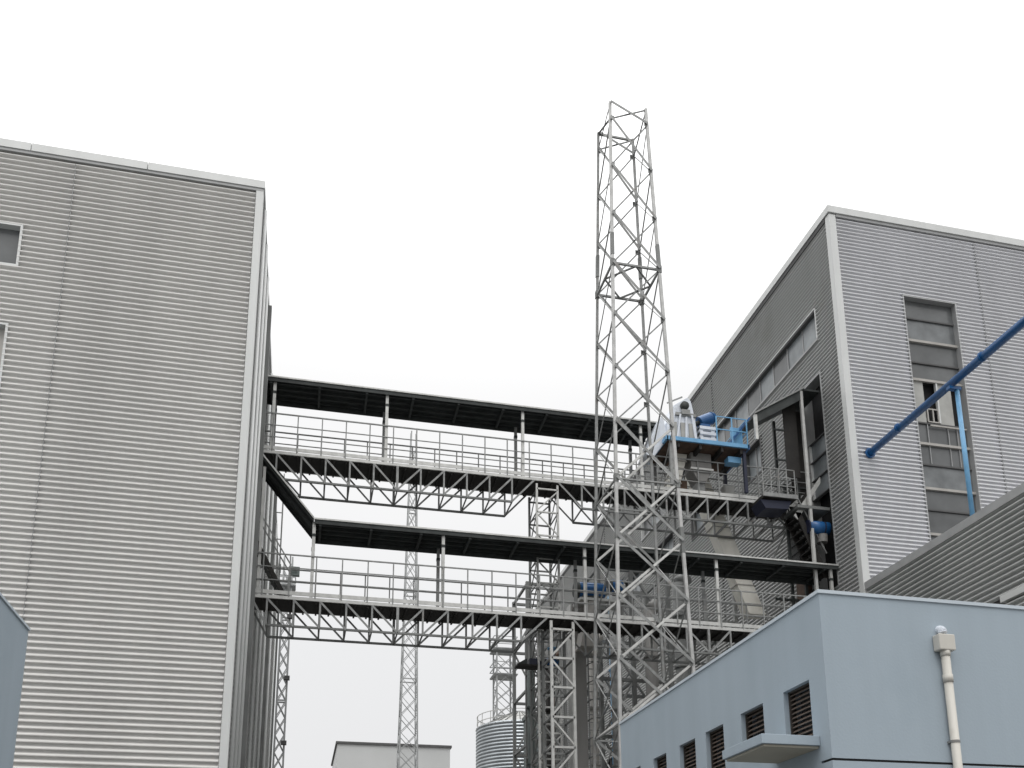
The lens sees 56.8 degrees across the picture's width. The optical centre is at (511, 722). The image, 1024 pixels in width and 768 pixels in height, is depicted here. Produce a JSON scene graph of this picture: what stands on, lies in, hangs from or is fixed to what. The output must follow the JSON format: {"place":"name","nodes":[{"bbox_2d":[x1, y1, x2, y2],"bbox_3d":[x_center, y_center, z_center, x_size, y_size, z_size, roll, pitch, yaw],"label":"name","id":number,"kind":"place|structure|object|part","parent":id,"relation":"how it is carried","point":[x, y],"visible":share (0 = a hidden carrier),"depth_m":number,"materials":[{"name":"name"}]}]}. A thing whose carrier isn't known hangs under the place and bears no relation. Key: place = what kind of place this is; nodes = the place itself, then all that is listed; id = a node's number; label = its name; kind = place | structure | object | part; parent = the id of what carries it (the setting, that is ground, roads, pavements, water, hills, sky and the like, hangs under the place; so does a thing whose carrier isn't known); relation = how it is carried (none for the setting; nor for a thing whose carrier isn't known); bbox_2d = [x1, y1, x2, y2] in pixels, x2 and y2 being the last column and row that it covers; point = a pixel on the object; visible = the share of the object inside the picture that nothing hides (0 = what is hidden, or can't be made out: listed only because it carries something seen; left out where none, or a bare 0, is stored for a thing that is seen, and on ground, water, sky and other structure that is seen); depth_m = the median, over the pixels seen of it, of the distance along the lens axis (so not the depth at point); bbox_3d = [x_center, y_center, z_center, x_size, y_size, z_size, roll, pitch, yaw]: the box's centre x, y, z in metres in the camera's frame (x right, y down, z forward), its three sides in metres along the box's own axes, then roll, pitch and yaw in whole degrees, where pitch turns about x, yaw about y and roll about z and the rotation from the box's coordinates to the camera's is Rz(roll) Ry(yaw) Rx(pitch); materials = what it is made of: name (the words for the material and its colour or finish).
{"place":"outdoors","nodes":[
{"label":"outdoors","id":0,"kind":"place"},
{"bbox_2d":[0,592,30,767],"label":"rendered building","id":1,"kind":"structure","parent":0,"point":[15,628],"depth_m":13.22,"materials":[{"name":"paint"}]},
{"bbox_2d":[0,138,284,767],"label":"warehouse","id":2,"kind":"structure","parent":0,"point":[135,340],"depth_m":25.00,"materials":[{"name":"metal"}]},
{"bbox_2d":[0,322,8,392],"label":"window","id":3,"kind":"structure","parent":2,"relation":"in","point":[3,328],"depth_m":24.81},
{"bbox_2d":[0,221,23,265],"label":"window","id":4,"kind":"structure","parent":2,"relation":"in","point":[10,233],"depth_m":25.52,"materials":[{"name":"grey glass"}]},
{"bbox_2d":[256,454,313,593],"bbox_3d":[-7.668,-6.468,31.935,1.895,5.060,1.490,3,-13,-12],"label":"stair canopy","id":5,"kind":"object","parent":2,"relation":"attached to","point":[288,497],"visible":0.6,"depth_m":31.76,"materials":[{"name":"metal"}]},
{"bbox_2d":[263,375,812,542],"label":"covered walkway","id":6,"kind":"structure","parent":2,"relation":"attached to","point":[386,404],"depth_m":35.52,"materials":[{"name":"metal"}]},
{"bbox_2d":[680,481,686,492],"bbox_3d":[6.644,-9.128,37.175,0.420,0.750,0.325,3,-13,-12],"label":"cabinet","id":7,"kind":"object","parent":6,"relation":"on","point":[683,485],"visible":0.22,"depth_m":37.05,"materials":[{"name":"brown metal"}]},
{"bbox_3d":[6.677,-9.161,37.031,0.360,0.650,0.023,3,-13,-12],"label":"door","id":8,"kind":"part","parent":7,"relation":"part of","materials":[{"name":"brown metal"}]},
{"bbox_2d":[649,416,749,493],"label":"machine platform","id":9,"kind":"structure","parent":6,"relation":"on","point":[732,452],"depth_m":36.90,"materials":[{"name":"blue metal"}]},
{"bbox_2d":[663,453,686,491],"bbox_3d":[6.382,-9.720,37.159,0.945,1.600,0.560,3,-13,-12],"label":"chute","id":10,"kind":"object","parent":9,"relation":"attached to","point":[681,464],"visible":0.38,"depth_m":37.03,"materials":[{"name":"grey metal"}]},
{"bbox_2d":[638,396,716,468],"bbox_3d":[6.476,-11.489,37.234,2.994,3.164,0.980,3,-13,-12],"label":"conveyor head","id":11,"kind":"object","parent":9,"relation":"on","point":[684,419],"visible":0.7,"depth_m":36.92},
{"bbox_2d":[695,412,715,427],"bbox_3d":[7.623,-11.921,37.380,0.952,0.731,0.520,3,-13,-12],"label":"motor","id":12,"kind":"object","parent":11,"relation":"on","point":[707,419],"visible":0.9,"depth_m":37.19,"materials":[{"name":"blue paint"}]},
{"bbox_2d":[685,452,713,494],"bbox_3d":[7.343,-9.639,37.201,0.950,1.750,0.710,3,-13,-12],"label":"hopper","id":13,"kind":"object","parent":9,"relation":"attached to","point":[692,475],"visible":0.83,"depth_m":37.01,"materials":[{"name":"metal"}]},
{"bbox_2d":[685,477,765,618],"bbox_3d":[8.586,-7.209,38.309,2.963,6.000,0.640,3,-13,-12],"label":"chute","id":14,"kind":"object","parent":9,"relation":"attached to","point":[725,546],"visible":0.43,"depth_m":38.00,"materials":[{"name":"grey metal"}]},
{"bbox_2d":[721,485,734,497],"bbox_3d":[8.595,-9.039,37.607,0.420,0.750,0.325,3,-13,-12],"label":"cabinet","id":15,"kind":"object","parent":6,"relation":"on","point":[727,489],"visible":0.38,"depth_m":37.49,"materials":[{"name":"grey metal"}]},
{"bbox_3d":[8.628,-9.072,37.464,0.360,0.650,0.023,3,-13,-12],"label":"door","id":16,"kind":"part","parent":15,"relation":"part of","materials":[{"name":"grey metal"}]},
{"bbox_2d":[331,741,451,767],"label":"building","id":17,"kind":"structure","parent":0,"point":[347,754],"depth_m":121.60,"materials":[{"name":"white metal"}]},
{"bbox_2d":[0,0,1023,767],"label":"sky","id":18,"kind":"structure","parent":0,"point":[428,168],"materials":[{"name":"white"}]},
{"bbox_2d":[522,716,536,767],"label":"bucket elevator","id":19,"kind":"object","parent":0,"point":[523,720],"visible":0.21,"depth_m":67.22,"materials":[{"name":"metal"}]},
{"bbox_2d":[553,651,558,766],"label":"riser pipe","id":20,"kind":"object","parent":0,"point":[557,654],"visible":0.09,"depth_m":37.58,"materials":[{"name":"grey metal"}]},
{"bbox_2d":[573,597,624,653],"bbox_3d":[3.317,-3.519,35.718,1.800,2.100,0.950,3,-13,-12],"label":"machine stand","id":21,"kind":"object","parent":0,"point":[581,644],"visible":0.45,"depth_m":35.43,"materials":[{"name":"metal"}]},
{"bbox_2d":[572,582,607,598],"bbox_3d":[2.976,-4.943,35.837,1.280,0.692,0.624,3,-13,-12],"label":"motor","id":22,"kind":"object","parent":21,"relation":"on","point":[590,586],"visible":0.55,"depth_m":35.60,"materials":[{"name":"blue paint"}]},
{"bbox_2d":[606,579,624,595],"bbox_3d":[3.959,-5.160,36.116,0.700,0.570,0.500,3,-13,-12],"label":"motor","id":23,"kind":"object","parent":22,"relation":"attached to","point":[613,584],"visible":0.37,"depth_m":35.94,"materials":[{"name":"grey paint"}]},
{"bbox_3d":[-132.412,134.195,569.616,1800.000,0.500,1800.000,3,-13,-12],"label":"ground","id":24,"kind":"structure","parent":0,"visible":0},
{"bbox_2d":[272,556,299,767],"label":"lattice mast","id":25,"kind":"object","parent":24,"relation":"on","point":[286,677],"visible":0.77,"depth_m":60.20,"materials":[{"name":"metal"}]},
{"bbox_2d":[396,431,417,767],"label":"lattice mast","id":26,"kind":"object","parent":24,"relation":"on","point":[401,695],"visible":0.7,"depth_m":77.97,"materials":[{"name":"metal"}]},
{"bbox_2d":[489,635,517,719],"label":"lattice mast","id":27,"kind":"object","parent":24,"relation":"on","point":[496,676],"visible":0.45,"depth_m":78.33,"materials":[{"name":"metal"}]},
{"bbox_2d":[476,708,559,767],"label":"silo","id":28,"kind":"object","parent":24,"relation":"on","point":[494,743],"visible":0.48,"depth_m":72.09,"materials":[{"name":"metal"}]},
{"bbox_2d":[526,670,536,767],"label":"riser pipe","id":29,"kind":"object","parent":24,"relation":"on","point":[528,711],"visible":0.46,"depth_m":36.25,"materials":[{"name":"grey metal"}]},
{"bbox_2d":[512,581,558,767],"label":"pipe rack","id":30,"kind":"object","parent":24,"relation":"on","point":[516,752],"visible":0.44,"depth_m":48.11,"materials":[{"name":"metal"}]},
{"bbox_2d":[525,629,549,767],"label":"pipe rack","id":31,"kind":"object","parent":24,"relation":"on","point":[536,675],"visible":0.25,"depth_m":39.57,"materials":[{"name":"metal"}]},
{"bbox_2d":[528,483,563,767],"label":"support tower","id":32,"kind":"structure","parent":24,"relation":"on","point":[537,640],"depth_m":34.51,"materials":[{"name":"metal"}]},
{"bbox_2d":[514,658,549,670],"bbox_3d":[0.730,-2.095,33.912,1.200,0.300,0.510,3,-13,-12],"label":"maintenance ledge","id":33,"kind":"object","parent":32,"relation":"attached to","point":[529,664],"visible":0.78,"depth_m":33.73,"materials":[{"name":"grey metal"}]},
{"bbox_2d":[547,647,558,694],"bbox_3d":[1.470,-1.822,34.447,0.400,1.840,0.400,3,-13,-12],"label":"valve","id":34,"kind":"object","parent":32,"relation":"attached to","point":[548,648],"visible":0.3,"depth_m":34.37,"materials":[{"name":"paint"}]},
{"bbox_2d":[545,655,555,767],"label":"riser pipe","id":35,"kind":"object","parent":24,"relation":"on","point":[547,710],"visible":0.24,"depth_m":36.70,"materials":[{"name":"grey metal"}]},
{"bbox_2d":[541,620,577,767],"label":"support tower","id":36,"kind":"structure","parent":24,"relation":"on","point":[565,696],"depth_m":32.68,"materials":[{"name":"metal"}]},
{"bbox_2d":[254,517,838,664],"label":"covered walkway","id":37,"kind":"structure","parent":36,"relation":"on","point":[437,541],"depth_m":33.20,"materials":[{"name":"metal"}]},
{"bbox_2d":[257,512,290,595],"bbox_3d":[-7.973,-5.436,31.619,1.206,3.110,0.900,3,-13,-12],"label":"steep stair","id":38,"kind":"object","parent":37,"relation":"on","point":[271,574],"visible":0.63,"depth_m":31.25,"materials":[{"name":"metal"}]},
{"bbox_2d":[567,604,588,767],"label":"flat duct","id":39,"kind":"object","parent":24,"relation":"on","point":[581,713],"visible":0.5,"depth_m":35.51,"materials":[{"name":"metal"}]},
{"bbox_2d":[586,634,605,767],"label":"caged ladder","id":40,"kind":"object","parent":24,"relation":"on","point":[588,703],"visible":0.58,"depth_m":35.74,"materials":[{"name":"metal"}]},
{"bbox_2d":[589,634,603,767],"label":"riser pipe","id":41,"kind":"object","parent":24,"relation":"on","point":[598,764],"visible":0.37,"depth_m":36.54,"materials":[{"name":"grey metal"}]},
{"bbox_2d":[609,654,612,760],"bbox_3d":[4.338,2.179,38.394,0.598,16.191,0.340,3,-13,-12],"label":"riser pipe","id":42,"kind":"object","parent":24,"relation":"on","point":[611,706],"visible":0.12,"depth_m":38.96,"materials":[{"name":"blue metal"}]},
{"bbox_2d":[608,593,623,767],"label":"riser pipe","id":43,"kind":"object","parent":24,"relation":"on","point":[614,700],"visible":0.32,"depth_m":36.81,"materials":[{"name":"metal"}]},
{"bbox_2d":[587,567,673,767],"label":"pipe rack","id":44,"kind":"object","parent":24,"relation":"on","point":[633,681],"visible":0.21,"depth_m":38.47,"materials":[{"name":"metal"}]},
{"bbox_2d":[593,100,694,767],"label":"lattice mast","id":45,"kind":"object","parent":24,"relation":"on","point":[651,457],"visible":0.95,"depth_m":32.55,"materials":[{"name":"metal"}]},
{"bbox_2d":[643,599,661,703],"bbox_3d":[5.658,2.336,36.454,0.829,14.997,0.620,3,-13,-12],"label":"riser pipe","id":46,"kind":"object","parent":24,"relation":"on","point":[651,677],"visible":0.3,"depth_m":37.32,"materials":[{"name":"grey metal"}]},
{"bbox_2d":[672,574,691,683],"bbox_3d":[7.160,1.815,38.082,0.895,16.728,0.700,3,-13,-12],"label":"riser pipe","id":47,"kind":"object","parent":24,"relation":"on","point":[678,667],"visible":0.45,"depth_m":39.20,"materials":[{"name":"metal"}]},
{"bbox_2d":[660,585,738,691],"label":"pipe rack","id":48,"kind":"object","parent":24,"relation":"on","point":[735,611],"visible":0.07,"depth_m":41.38,"materials":[{"name":"metal"}]},
{"bbox_2d":[535,205,1023,767],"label":"warehouse","id":49,"kind":"structure","parent":24,"relation":"on","point":[873,327],"depth_m":37.61,"materials":[{"name":"grey metal"}]},
{"bbox_2d":[606,757,612,767],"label":"window","id":50,"kind":"structure","parent":49,"relation":"in","point":[610,759],"depth_m":61.68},
{"bbox_2d":[624,573,642,608],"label":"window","id":51,"kind":"structure","parent":49,"relation":"in","point":[637,575],"depth_m":58.50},
{"bbox_2d":[658,533,675,549],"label":"window","id":52,"kind":"structure","parent":49,"relation":"in","point":[669,543],"depth_m":53.21,"materials":[{"name":"grey glass"}]},
{"bbox_2d":[690,487,713,541],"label":"window","id":53,"kind":"structure","parent":49,"relation":"in","point":[698,523],"depth_m":49.54,"materials":[{"name":"grey glass"}]},
{"bbox_2d":[641,308,818,541],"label":"ribbon window","id":54,"kind":"structure","parent":49,"relation":"in","point":[804,337],"depth_m":42.03,"materials":[{"name":"grey glass"}]},
{"bbox_2d":[746,435,764,485],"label":"window","id":55,"kind":"structure","parent":49,"relation":"in","point":[754,456],"depth_m":43.33,"materials":[{"name":"grey glass"}]},
{"bbox_2d":[742,387,818,590],"bbox_3d":[10.642,-7.806,36.904,2.920,10.910,1.820,3,-13,-12],"label":"stair canopy","id":56,"kind":"object","parent":49,"relation":"attached to","point":[791,407],"visible":0.91,"depth_m":37.29,"materials":[{"name":"metal"}]},
{"bbox_2d":[751,467,829,520],"bbox_3d":[10.761,-8.836,36.834,2.830,1.645,1.060,3,-13,-12],"label":"landing","id":57,"kind":"object","parent":56,"relation":"attached to","point":[771,504],"visible":0.98,"depth_m":36.32,"materials":[{"name":"metal"}]},
{"bbox_2d":[784,477,828,584],"bbox_3d":[11.372,-7.484,36.736,1.300,4.200,0.820,3,-13,-12],"label":"steep stair","id":58,"kind":"object","parent":57,"relation":"attached to","point":[789,523],"visible":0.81,"depth_m":36.59,"materials":[{"name":"metal"}]},
{"bbox_2d":[803,520,830,544],"bbox_3d":[11.741,-7.261,36.391,0.910,1.005,0.570,3,-13,-12],"label":"dust drum","id":59,"kind":"object","parent":56,"relation":"attached to","point":[822,529],"visible":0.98,"depth_m":36.24,"materials":[{"name":"blue paint"}]},
{"bbox_2d":[767,483,809,605],"bbox_3d":[11.050,-6.277,37.070,1.876,6.600,0.110,3,-13,-12],"label":"bracket frame","id":60,"kind":"object","parent":49,"relation":"attached to","point":[793,600],"visible":0.34,"depth_m":37.15,"materials":[{"name":"metal"}]},
{"bbox_2d":[790,522,812,599],"bbox_3d":[11.578,-5.746,37.601,0.610,6.000,0.800,3,-13,-12],"label":"equipment cabinet","id":61,"kind":"object","parent":49,"relation":"attached to","point":[797,557],"visible":0.12,"depth_m":37.56,"materials":[{"name":"metal"}]},
{"bbox_2d":[865,316,1023,515],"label":"roof pipe","id":62,"kind":"object","parent":49,"relation":"attached to","point":[978,360],"visible":0.93,"depth_m":30.50,"materials":[{"name":"blue metal"}]},
{"bbox_2d":[619,589,1023,767],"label":"rendered building","id":63,"kind":"structure","parent":24,"relation":"on","point":[819,678],"depth_m":11.98,"materials":[{"name":"blue paint"}]},
{"bbox_2d":[657,755,666,767],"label":"louvre window","id":64,"kind":"structure","parent":63,"relation":"in","point":[659,761],"depth_m":16.95,"materials":[{"name":"grey metal"}]},
{"bbox_2d":[683,740,695,767],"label":"louvre window","id":65,"kind":"structure","parent":63,"relation":"in","point":[686,747],"depth_m":15.76,"materials":[{"name":"brown metal"}]},
{"bbox_2d":[710,726,725,767],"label":"louvre window","id":66,"kind":"structure","parent":63,"relation":"in","point":[714,753],"depth_m":14.75,"materials":[{"name":"brown metal"}]},
{"bbox_2d":[745,706,764,739],"bbox_3d":[3.506,0.049,13.381,0.090,0.490,0.680,3,-13,-12],"label":"louvre window","id":67,"kind":"structure","parent":63,"relation":"in","point":[748,717],"depth_m":13.58,"materials":[{"name":"brown metal"}]},
{"bbox_2d":[788,682,812,735],"bbox_3d":[3.781,-0.095,12.173,0.090,0.755,0.660,3,-13,-12],"label":"louvre window","id":68,"kind":"structure","parent":63,"relation":"in","point":[794,726],"depth_m":12.33,"materials":[{"name":"brown metal"}]},
{"bbox_2d":[864,483,1023,605],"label":"annex","id":69,"kind":"object","parent":24,"relation":"on","point":[977,556],"visible":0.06,"depth_m":28.57,"materials":[{"name":"grey metal"}]}
]}

